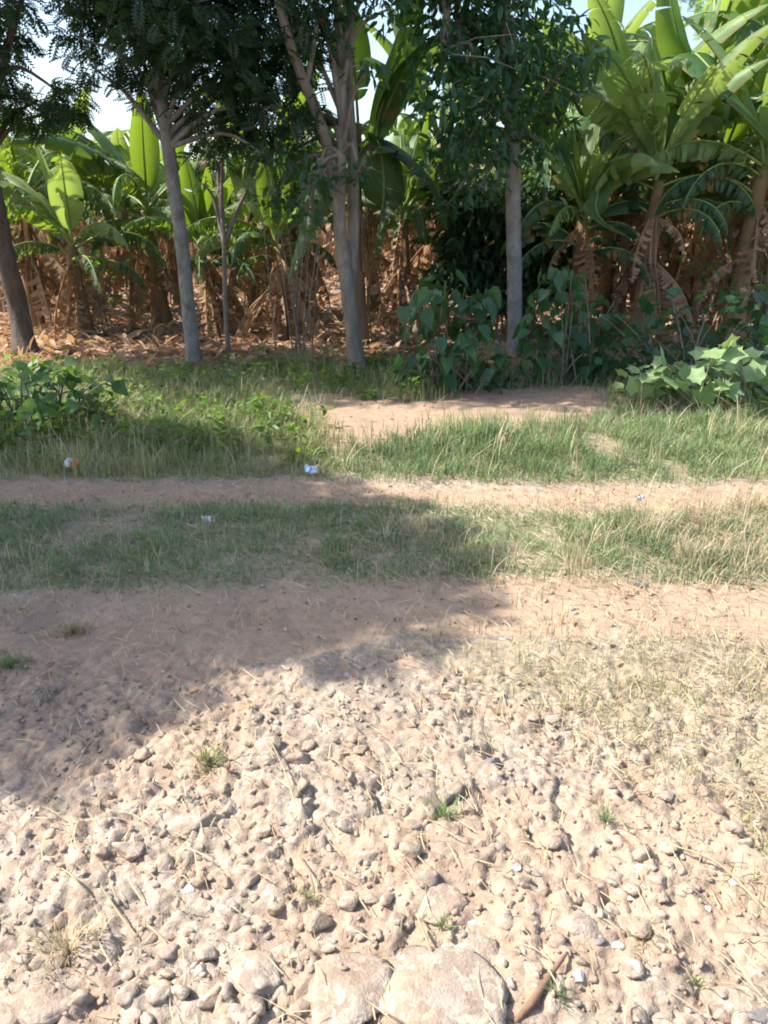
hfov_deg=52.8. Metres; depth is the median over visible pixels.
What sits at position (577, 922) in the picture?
rock
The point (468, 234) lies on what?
bush
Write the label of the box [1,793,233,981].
dry grass
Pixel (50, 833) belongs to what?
soil clod
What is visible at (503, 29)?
tree
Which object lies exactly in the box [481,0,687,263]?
banana plant
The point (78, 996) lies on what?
soil clod
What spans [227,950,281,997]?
rock
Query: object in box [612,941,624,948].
chip
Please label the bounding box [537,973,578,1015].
grass tuft
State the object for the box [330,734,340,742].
soil clod
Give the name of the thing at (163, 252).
banana plant
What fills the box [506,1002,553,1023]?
rock
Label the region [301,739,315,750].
soil clod
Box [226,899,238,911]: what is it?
soil clod
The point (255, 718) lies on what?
soil clod
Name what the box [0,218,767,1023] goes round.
ground
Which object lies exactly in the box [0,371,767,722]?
leaf debris
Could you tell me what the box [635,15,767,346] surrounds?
banana plant
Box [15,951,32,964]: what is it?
soil clod
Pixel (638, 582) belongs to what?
stone
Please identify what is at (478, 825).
soil clod
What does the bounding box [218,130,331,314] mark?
banana plant
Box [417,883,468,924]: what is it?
rock
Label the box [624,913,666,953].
grass tuft
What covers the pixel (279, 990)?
soil clod
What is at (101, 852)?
soil clod
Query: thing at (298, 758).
rock
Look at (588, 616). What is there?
loose straw
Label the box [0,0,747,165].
sky
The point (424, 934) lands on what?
straw stalk
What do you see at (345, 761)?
soil clod
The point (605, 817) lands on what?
grass tuft
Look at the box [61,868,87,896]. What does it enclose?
straw stalk
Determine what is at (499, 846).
soil clod
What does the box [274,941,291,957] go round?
soil clod
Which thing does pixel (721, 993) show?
soil clod
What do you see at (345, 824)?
stone
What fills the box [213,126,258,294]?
banana plant
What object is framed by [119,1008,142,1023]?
soil clod
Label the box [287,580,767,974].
dry grass
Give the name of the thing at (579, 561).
grass tuft
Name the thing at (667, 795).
soil clod
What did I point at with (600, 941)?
stone
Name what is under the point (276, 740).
rock
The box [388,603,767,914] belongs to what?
grass
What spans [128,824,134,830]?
soil clod
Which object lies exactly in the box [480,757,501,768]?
stone
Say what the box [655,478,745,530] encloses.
grass tuft
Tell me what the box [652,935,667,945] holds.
soil clod
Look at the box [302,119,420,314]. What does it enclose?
banana plant
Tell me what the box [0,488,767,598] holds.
grass
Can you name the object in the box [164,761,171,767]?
soil clod
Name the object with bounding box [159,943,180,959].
stone
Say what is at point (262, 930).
soil clod
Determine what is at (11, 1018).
soil clod
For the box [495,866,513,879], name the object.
soil clod
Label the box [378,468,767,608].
dry grass
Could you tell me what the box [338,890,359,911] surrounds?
stone
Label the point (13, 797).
soil clod
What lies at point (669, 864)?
soil clod
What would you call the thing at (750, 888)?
soil clod
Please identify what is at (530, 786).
soil clod
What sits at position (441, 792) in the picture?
rock
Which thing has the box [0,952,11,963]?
soil clod
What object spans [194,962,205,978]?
soil clod
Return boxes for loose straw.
[0,468,767,1023]
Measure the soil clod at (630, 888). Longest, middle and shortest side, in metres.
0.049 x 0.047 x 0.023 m
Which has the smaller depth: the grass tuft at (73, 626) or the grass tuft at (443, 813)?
the grass tuft at (443, 813)
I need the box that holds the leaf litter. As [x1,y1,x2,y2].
[0,267,767,374]
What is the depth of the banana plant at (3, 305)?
12.31 m
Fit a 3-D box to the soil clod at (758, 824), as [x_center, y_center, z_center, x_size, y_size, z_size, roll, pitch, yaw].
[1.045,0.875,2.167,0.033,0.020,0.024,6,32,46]
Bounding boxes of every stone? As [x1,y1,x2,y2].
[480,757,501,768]
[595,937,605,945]
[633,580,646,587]
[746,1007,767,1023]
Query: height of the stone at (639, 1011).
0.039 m
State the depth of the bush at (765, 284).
8.53 m
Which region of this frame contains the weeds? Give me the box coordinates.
[0,345,425,460]
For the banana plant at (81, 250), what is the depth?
14.53 m
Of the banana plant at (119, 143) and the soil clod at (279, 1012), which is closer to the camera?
the soil clod at (279, 1012)
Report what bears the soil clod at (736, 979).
on the ground at (136, 718)
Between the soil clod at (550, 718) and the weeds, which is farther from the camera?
the weeds
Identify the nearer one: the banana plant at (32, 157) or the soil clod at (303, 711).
the soil clod at (303, 711)
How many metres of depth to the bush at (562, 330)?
7.23 m
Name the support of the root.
on the ground at (136, 718)
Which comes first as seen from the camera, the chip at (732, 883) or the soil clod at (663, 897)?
the soil clod at (663, 897)
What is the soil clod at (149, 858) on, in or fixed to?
on the ground at (136, 718)
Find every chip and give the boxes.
[183,884,194,893]
[468,920,477,924]
[511,864,521,870]
[573,969,583,981]
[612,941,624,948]
[633,865,642,872]
[730,878,741,885]
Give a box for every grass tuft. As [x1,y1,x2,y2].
[0,648,35,675]
[12,903,111,985]
[39,613,99,642]
[174,738,242,786]
[296,879,327,911]
[342,503,420,547]
[417,787,471,821]
[425,912,456,937]
[451,322,530,355]
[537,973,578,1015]
[538,523,609,568]
[593,477,710,540]
[595,800,619,829]
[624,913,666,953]
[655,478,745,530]
[680,961,717,995]
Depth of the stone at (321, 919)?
1.85 m
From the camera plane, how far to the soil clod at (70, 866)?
1.98 m
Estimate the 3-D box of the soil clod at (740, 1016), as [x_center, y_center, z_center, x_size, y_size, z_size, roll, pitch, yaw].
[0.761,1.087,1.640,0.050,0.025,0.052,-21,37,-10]
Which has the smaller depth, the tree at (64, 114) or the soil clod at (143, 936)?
the soil clod at (143, 936)
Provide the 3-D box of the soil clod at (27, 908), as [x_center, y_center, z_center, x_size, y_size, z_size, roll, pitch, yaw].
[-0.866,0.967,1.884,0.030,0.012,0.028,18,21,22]
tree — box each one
[0,0,101,354]
[44,0,355,364]
[247,0,418,375]
[387,0,618,358]
[678,0,753,67]
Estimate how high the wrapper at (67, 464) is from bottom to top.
0.059 m
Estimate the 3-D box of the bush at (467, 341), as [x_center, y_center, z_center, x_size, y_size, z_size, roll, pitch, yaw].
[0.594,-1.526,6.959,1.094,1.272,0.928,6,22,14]
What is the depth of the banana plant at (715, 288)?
11.79 m
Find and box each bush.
[0,355,128,437]
[249,190,330,363]
[389,270,510,396]
[416,166,588,340]
[467,266,632,390]
[576,279,767,388]
[686,132,767,346]
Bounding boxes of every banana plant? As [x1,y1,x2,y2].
[0,90,135,317]
[0,113,50,315]
[0,118,144,331]
[0,141,166,341]
[4,197,16,206]
[6,140,93,302]
[7,94,225,329]
[41,127,180,311]
[70,251,134,333]
[73,239,104,295]
[82,194,116,282]
[102,146,188,286]
[117,142,228,303]
[120,158,256,341]
[154,209,225,287]
[172,148,347,341]
[190,55,368,325]
[195,133,326,314]
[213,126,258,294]
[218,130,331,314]
[269,0,548,346]
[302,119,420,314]
[312,112,489,341]
[322,216,333,269]
[328,195,366,275]
[358,1,532,328]
[361,141,399,263]
[362,139,436,301]
[389,201,430,286]
[433,50,610,330]
[454,113,570,298]
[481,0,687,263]
[500,105,679,348]
[520,0,767,344]
[521,105,581,303]
[522,165,675,311]
[552,25,767,353]
[565,110,643,289]
[579,0,767,331]
[624,0,767,324]
[628,132,747,309]
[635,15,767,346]
[645,98,765,315]
[673,255,719,293]
[682,10,767,342]
[699,66,746,304]
[728,136,765,180]
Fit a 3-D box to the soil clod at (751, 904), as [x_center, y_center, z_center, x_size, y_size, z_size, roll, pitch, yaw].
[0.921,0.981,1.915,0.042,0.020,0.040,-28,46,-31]
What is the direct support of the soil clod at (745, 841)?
on the ground at (136, 718)
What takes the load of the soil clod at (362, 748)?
on the ground at (136, 718)
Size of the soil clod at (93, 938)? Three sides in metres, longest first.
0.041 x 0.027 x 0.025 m
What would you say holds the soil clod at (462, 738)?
on the ground at (136, 718)
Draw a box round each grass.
[0,348,767,480]
[0,350,372,482]
[0,479,467,642]
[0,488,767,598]
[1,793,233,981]
[234,331,767,409]
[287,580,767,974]
[321,384,767,487]
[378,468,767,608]
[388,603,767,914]
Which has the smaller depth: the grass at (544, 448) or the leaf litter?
the grass at (544, 448)
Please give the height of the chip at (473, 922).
0.019 m
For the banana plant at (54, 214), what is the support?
on the ground at (136, 718)
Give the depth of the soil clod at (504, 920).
1.85 m
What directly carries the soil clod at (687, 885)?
on the ground at (136, 718)
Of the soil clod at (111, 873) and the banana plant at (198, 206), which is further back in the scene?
the banana plant at (198, 206)
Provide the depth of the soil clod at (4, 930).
1.82 m
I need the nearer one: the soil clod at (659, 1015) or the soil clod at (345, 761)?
the soil clod at (659, 1015)
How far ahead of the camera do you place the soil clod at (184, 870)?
1.99 m
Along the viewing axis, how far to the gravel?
2.11 m
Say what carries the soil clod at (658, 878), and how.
on the ground at (136, 718)
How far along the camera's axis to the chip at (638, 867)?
2.01 m
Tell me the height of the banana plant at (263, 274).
3.602 m
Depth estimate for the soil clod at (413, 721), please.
2.55 m
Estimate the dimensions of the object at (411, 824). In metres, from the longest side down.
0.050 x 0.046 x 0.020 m
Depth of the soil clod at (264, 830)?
2.12 m
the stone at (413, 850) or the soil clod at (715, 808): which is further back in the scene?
the soil clod at (715, 808)
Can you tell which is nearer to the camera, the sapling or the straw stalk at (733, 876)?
the straw stalk at (733, 876)
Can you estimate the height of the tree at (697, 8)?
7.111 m
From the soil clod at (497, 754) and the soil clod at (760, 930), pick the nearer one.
the soil clod at (760, 930)
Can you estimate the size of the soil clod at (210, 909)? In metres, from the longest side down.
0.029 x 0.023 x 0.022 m
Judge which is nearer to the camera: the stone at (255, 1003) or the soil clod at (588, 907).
the stone at (255, 1003)
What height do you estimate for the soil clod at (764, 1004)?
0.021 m
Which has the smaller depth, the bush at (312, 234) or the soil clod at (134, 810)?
the soil clod at (134, 810)
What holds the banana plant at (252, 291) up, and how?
on the ground at (136, 718)
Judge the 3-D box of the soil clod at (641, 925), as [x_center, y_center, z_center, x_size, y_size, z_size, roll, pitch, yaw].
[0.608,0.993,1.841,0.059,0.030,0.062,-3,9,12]
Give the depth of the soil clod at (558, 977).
1.71 m
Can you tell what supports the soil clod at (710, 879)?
on the ground at (136, 718)
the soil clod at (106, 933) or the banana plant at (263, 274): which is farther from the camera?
the banana plant at (263, 274)
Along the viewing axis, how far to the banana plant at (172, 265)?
13.35 m
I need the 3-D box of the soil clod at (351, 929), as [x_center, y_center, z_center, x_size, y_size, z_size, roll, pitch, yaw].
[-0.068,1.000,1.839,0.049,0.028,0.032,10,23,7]
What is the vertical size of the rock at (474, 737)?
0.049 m
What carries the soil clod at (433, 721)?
on the ground at (136, 718)
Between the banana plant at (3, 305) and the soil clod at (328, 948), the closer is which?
the soil clod at (328, 948)
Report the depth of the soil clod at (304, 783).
2.27 m
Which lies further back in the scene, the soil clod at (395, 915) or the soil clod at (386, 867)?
the soil clod at (386, 867)
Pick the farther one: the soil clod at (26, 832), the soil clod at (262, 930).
the soil clod at (26, 832)
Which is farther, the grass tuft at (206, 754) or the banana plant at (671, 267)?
the banana plant at (671, 267)
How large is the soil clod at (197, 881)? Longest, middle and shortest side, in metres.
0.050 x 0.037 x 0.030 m
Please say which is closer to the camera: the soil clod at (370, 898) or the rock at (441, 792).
the soil clod at (370, 898)
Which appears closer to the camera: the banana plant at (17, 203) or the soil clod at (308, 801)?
the soil clod at (308, 801)
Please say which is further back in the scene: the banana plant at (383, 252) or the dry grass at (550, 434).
the banana plant at (383, 252)
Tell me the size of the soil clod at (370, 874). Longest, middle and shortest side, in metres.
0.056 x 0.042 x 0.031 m
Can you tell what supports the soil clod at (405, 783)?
on the ground at (136, 718)
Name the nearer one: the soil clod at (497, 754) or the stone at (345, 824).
the stone at (345, 824)
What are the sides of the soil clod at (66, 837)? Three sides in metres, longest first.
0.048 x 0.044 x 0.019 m
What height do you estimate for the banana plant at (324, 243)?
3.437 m
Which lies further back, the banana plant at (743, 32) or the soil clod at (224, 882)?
the banana plant at (743, 32)
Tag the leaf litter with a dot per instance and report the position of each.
(149, 331)
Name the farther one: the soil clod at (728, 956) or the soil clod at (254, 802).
the soil clod at (254, 802)
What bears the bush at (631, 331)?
on the ground at (136, 718)
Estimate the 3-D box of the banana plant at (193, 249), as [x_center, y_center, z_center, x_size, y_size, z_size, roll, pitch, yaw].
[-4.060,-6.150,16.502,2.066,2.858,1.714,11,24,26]
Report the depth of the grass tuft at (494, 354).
8.39 m
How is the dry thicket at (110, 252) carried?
on the ground at (136, 718)
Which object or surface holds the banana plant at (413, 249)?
on the ground at (136, 718)
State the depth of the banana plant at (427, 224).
15.26 m
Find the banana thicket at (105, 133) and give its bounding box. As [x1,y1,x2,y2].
[14,131,766,238]
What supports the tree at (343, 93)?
on the ground at (136, 718)
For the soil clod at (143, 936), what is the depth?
1.83 m
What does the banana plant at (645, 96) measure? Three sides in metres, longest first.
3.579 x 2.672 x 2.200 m
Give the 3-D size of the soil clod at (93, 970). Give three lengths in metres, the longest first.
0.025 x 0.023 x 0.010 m
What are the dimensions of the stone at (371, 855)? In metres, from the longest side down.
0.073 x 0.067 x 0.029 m
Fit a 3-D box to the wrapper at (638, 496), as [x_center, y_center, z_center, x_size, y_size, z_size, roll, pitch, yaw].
[1.470,-0.076,4.455,0.064,0.045,0.046,-13,53,-44]
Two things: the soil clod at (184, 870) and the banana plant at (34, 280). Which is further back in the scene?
the banana plant at (34, 280)
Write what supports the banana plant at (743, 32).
on the ground at (136, 718)
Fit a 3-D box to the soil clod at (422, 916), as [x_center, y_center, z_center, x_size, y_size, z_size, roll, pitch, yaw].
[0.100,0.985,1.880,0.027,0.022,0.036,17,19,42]
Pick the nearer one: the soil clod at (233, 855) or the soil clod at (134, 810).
the soil clod at (233, 855)
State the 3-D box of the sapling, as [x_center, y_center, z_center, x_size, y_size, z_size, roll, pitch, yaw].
[-1.710,-2.789,8.522,0.925,2.438,0.546,0,21,0]
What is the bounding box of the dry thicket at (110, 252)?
[11,207,766,277]
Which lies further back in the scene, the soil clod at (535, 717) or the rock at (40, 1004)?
the soil clod at (535, 717)
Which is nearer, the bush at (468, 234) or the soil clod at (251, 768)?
the soil clod at (251, 768)
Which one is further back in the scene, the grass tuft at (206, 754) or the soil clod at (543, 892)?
the grass tuft at (206, 754)
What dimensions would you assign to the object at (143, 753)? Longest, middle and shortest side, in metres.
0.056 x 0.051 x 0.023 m
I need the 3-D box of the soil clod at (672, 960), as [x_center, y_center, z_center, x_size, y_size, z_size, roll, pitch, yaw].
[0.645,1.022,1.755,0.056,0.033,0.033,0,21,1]
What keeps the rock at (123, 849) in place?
on the ground at (136, 718)
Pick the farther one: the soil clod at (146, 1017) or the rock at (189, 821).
the rock at (189, 821)
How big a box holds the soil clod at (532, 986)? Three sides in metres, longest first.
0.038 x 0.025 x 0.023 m
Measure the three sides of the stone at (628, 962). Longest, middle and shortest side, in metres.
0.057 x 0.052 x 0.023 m
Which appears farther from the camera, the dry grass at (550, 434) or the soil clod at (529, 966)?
the dry grass at (550, 434)
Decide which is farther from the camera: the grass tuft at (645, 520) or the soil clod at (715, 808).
the grass tuft at (645, 520)
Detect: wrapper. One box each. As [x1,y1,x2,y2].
[63,458,78,467]
[202,515,211,522]
[304,464,318,473]
[635,494,643,500]
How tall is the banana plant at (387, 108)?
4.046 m
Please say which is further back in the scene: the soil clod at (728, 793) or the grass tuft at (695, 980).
the soil clod at (728, 793)
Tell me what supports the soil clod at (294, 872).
on the ground at (136, 718)
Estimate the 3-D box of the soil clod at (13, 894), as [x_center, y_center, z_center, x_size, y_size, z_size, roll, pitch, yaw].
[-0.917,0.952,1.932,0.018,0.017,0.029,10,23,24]
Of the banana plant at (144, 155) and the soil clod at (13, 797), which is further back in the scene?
the banana plant at (144, 155)
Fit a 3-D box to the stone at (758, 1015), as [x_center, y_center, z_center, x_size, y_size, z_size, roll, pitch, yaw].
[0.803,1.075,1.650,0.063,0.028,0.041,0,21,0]
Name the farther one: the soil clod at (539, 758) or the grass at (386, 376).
the grass at (386, 376)
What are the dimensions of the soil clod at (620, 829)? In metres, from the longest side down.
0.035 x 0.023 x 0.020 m
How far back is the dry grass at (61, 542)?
3.77 m
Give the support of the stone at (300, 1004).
on the ground at (136, 718)
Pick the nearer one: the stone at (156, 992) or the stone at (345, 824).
the stone at (156, 992)
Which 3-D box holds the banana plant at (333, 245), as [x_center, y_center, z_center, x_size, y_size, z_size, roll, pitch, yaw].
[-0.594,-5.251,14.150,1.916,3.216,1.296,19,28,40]
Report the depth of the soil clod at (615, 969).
1.75 m
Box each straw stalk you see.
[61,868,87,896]
[100,885,137,937]
[271,741,300,823]
[296,853,314,893]
[319,707,358,729]
[327,757,350,786]
[415,913,431,951]
[673,845,767,913]
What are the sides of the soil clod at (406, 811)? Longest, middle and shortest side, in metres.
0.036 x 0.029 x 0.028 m
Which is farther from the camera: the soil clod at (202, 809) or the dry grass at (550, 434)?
the dry grass at (550, 434)
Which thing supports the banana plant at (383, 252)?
on the ground at (136, 718)
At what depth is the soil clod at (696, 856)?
2.05 m
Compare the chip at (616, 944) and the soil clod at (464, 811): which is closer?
the chip at (616, 944)
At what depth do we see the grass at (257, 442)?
5.55 m
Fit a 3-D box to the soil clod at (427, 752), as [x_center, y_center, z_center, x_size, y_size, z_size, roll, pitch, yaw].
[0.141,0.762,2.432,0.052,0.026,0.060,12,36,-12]
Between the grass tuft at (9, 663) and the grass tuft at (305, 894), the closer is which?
the grass tuft at (305, 894)
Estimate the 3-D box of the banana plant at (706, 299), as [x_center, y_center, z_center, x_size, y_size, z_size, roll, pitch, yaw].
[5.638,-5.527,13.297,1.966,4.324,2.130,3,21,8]
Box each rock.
[0,982,75,1023]
[111,841,145,860]
[166,813,228,838]
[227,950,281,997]
[256,736,281,750]
[285,752,312,765]
[311,952,392,1023]
[379,945,508,1023]
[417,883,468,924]
[436,786,454,807]
[440,931,498,962]
[462,733,486,741]
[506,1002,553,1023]
[557,909,601,938]
[699,984,767,1015]
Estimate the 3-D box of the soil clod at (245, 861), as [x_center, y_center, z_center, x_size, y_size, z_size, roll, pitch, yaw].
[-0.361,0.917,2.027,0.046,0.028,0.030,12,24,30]
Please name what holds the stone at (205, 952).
on the ground at (136, 718)
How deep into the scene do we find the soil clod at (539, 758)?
2.39 m
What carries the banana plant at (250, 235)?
on the ground at (136, 718)
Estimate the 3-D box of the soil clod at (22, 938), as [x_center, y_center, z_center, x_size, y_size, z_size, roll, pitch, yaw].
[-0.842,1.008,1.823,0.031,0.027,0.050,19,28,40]
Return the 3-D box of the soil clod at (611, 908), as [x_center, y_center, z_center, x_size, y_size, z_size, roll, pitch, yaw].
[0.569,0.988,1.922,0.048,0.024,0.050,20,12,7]
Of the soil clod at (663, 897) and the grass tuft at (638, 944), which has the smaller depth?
the grass tuft at (638, 944)
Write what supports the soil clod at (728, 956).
on the ground at (136, 718)
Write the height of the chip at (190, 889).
0.022 m
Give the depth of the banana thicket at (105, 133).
24.93 m
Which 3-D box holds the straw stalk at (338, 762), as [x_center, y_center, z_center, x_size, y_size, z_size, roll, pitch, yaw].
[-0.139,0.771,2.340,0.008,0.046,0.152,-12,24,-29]
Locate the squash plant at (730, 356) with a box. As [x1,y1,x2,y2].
[611,333,767,415]
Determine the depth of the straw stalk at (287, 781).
2.24 m
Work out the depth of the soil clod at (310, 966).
1.73 m
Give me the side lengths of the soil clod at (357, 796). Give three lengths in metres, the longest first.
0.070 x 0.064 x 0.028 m
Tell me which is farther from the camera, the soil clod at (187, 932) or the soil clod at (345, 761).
the soil clod at (345, 761)
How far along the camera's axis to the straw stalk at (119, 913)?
1.87 m
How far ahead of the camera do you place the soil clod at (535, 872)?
1.98 m
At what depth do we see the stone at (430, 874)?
1.97 m
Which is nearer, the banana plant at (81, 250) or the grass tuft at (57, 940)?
the grass tuft at (57, 940)
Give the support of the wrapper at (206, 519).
on the ground at (136, 718)
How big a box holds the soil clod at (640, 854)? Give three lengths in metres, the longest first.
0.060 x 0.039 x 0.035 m
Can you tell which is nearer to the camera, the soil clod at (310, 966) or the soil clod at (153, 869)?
the soil clod at (310, 966)
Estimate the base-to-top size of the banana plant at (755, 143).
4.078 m
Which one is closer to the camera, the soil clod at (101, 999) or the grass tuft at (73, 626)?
the soil clod at (101, 999)
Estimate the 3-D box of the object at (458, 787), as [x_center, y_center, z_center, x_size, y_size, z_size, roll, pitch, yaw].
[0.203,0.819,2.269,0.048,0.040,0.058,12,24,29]
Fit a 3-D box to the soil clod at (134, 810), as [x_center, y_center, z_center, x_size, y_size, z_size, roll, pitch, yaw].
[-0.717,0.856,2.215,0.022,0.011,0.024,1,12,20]
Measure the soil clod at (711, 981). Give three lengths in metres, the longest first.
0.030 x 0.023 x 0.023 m
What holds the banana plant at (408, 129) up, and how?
on the ground at (136, 718)
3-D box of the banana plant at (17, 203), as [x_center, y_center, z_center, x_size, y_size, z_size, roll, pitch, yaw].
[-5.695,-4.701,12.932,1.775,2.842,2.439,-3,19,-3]
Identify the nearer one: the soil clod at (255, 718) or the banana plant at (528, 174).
the soil clod at (255, 718)
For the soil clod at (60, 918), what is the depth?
1.87 m
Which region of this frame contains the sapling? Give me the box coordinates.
[185,152,264,352]
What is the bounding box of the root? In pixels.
[511,951,567,1023]
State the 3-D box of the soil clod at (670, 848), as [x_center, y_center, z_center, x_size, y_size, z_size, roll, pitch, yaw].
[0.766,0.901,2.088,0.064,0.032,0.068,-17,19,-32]
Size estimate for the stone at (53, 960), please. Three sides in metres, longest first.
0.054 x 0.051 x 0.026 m
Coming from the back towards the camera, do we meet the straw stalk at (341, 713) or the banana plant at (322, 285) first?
the banana plant at (322, 285)
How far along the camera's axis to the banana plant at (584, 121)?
9.55 m
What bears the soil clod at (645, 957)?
on the ground at (136, 718)
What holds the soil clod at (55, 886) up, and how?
on the ground at (136, 718)
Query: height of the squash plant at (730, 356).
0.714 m
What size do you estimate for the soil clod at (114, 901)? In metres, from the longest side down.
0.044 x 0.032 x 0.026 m
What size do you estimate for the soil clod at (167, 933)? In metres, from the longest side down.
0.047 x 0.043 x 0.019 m
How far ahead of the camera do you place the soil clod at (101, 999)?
1.67 m
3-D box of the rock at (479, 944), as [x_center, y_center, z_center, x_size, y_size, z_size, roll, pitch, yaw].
[0.196,1.029,1.815,0.157,0.053,0.082,4,22,11]
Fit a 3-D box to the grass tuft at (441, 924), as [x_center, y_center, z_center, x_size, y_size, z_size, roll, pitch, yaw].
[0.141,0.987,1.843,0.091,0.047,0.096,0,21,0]
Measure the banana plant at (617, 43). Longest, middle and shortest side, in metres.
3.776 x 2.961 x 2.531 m
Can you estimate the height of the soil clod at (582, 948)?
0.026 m
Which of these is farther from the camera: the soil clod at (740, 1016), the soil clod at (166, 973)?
the soil clod at (166, 973)
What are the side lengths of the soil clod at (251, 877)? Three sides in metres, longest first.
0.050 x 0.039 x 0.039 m
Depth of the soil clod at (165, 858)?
2.01 m
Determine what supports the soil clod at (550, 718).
on the ground at (136, 718)
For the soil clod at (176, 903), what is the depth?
1.91 m
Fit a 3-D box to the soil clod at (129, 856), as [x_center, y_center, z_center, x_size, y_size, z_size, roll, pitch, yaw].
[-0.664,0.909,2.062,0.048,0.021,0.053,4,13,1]
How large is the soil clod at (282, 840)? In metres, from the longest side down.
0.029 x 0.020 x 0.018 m
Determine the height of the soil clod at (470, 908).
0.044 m
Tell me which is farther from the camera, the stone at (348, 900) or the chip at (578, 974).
the stone at (348, 900)
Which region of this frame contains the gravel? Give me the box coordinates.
[0,479,767,1023]
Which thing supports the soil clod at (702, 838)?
on the ground at (136, 718)
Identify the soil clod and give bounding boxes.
[0,927,7,936]
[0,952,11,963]
[2,1013,19,1023]
[11,794,19,801]
[11,888,19,897]
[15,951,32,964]
[17,931,35,943]
[22,828,32,836]
[23,903,33,913]
[45,828,55,839]
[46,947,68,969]
[53,882,58,890]
[54,912,67,928]
[61,832,76,844]
[66,863,77,870]
[70,988,90,1005]
[87,966,97,975]
[89,932,100,942]
[95,847,106,856]
[97,993,105,1005]
[100,929,112,942]
[108,870,114,877]
[108,897,120,908]
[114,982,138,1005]
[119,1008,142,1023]
[122,969,133,980]
[125,850,143,859]
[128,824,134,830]
[130,808,137,813]
[132,947,143,954]
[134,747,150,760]
[137,929,157,944]
[140,1011,154,1023]
[144,855,154,862]
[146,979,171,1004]
[150,865,157,872]
[154,853,174,870]
[155,776,164,781]
[158,968,174,979]
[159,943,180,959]
[161,925,179,940]
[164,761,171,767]
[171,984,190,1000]
[172,896,182,910]
[177,768,187,779]
[178,866,187,878]
[182,928,194,936]
[189,875,207,887]
[191,806,205,812]
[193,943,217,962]
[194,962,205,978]
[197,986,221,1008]
[206,905,213,913]
[218,875,230,887]
[220,785,229,793]
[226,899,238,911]
[228,915,249,932]
[230,852,236,858]
[240,857,254,865]
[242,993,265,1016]
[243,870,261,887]
[246,764,258,771]
[246,797,262,809]
[251,714,261,721]
[256,822,271,837]
[256,919,266,933]
[257,742,273,755]
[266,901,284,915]
[270,984,288,998]
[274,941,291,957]
[275,838,284,843]
[275,1005,285,1018]
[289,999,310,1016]
[292,869,298,876]
[298,778,309,791]
[299,708,310,714]
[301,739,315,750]
[302,797,313,805]
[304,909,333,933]
[305,960,314,972]
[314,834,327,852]
[320,943,335,952]
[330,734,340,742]
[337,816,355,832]
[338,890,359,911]
[343,759,350,764]
[346,771,355,781]
[346,924,364,937]
[353,745,369,754]
[353,790,376,801]
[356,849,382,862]
[361,870,378,882]
[362,893,378,903]
[375,928,382,939]
[380,892,393,906]
[382,863,392,872]
[388,911,406,924]
[399,778,410,788]
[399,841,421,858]
[402,805,410,816]
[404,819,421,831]
[408,718,416,727]
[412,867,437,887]
[419,914,427,922]
[421,746,433,760]
[422,804,436,820]
[430,718,438,724]
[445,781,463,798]
[455,735,468,743]
[460,805,476,814]
[462,902,481,914]
[472,821,482,830]
[489,842,506,851]
[494,910,513,930]
[495,752,504,757]
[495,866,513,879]
[506,900,514,907]
[512,874,531,886]
[524,961,542,972]
[526,782,534,790]
[526,902,538,909]
[526,981,538,993]
[527,713,541,722]
[531,868,540,876]
[536,756,548,765]
[536,888,548,896]
[541,835,561,848]
[545,715,559,723]
[548,932,565,947]
[551,973,564,990]
[578,946,588,953]
[582,902,595,914]
[604,902,620,915]
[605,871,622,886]
[611,963,620,972]
[616,827,623,833]
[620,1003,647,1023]
[621,882,640,895]
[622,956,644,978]
[625,793,634,800]
[627,918,652,938]
[632,845,651,860]
[642,954,647,962]
[646,873,666,885]
[649,1010,673,1021]
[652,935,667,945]
[656,836,680,853]
[656,893,669,902]
[657,953,681,968]
[658,790,674,801]
[663,859,674,869]
[681,884,699,893]
[694,851,702,859]
[696,836,704,842]
[704,874,713,881]
[704,978,715,986]
[707,803,724,814]
[712,948,732,963]
[712,1007,730,1023]
[716,988,727,997]
[723,820,743,834]
[725,790,733,796]
[731,974,741,981]
[731,1009,752,1023]
[738,837,754,846]
[745,883,757,895]
[747,900,764,911]
[750,920,767,936]
[752,819,762,829]
[759,999,767,1006]
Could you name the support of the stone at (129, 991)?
on the ground at (136, 718)
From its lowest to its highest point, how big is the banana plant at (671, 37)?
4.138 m
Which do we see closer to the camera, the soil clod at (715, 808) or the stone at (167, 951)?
the stone at (167, 951)
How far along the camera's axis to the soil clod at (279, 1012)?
1.65 m
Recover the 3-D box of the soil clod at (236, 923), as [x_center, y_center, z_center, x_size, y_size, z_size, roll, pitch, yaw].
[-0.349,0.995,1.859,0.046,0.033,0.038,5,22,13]
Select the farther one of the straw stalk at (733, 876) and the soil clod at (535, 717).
the soil clod at (535, 717)
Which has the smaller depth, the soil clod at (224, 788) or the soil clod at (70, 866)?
the soil clod at (70, 866)
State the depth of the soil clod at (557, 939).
1.80 m
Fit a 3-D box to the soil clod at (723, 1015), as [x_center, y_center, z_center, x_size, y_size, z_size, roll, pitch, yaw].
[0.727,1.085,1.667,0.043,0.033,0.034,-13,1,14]
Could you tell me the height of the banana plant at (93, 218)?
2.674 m
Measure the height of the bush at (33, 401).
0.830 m
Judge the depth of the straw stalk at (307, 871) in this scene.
1.96 m

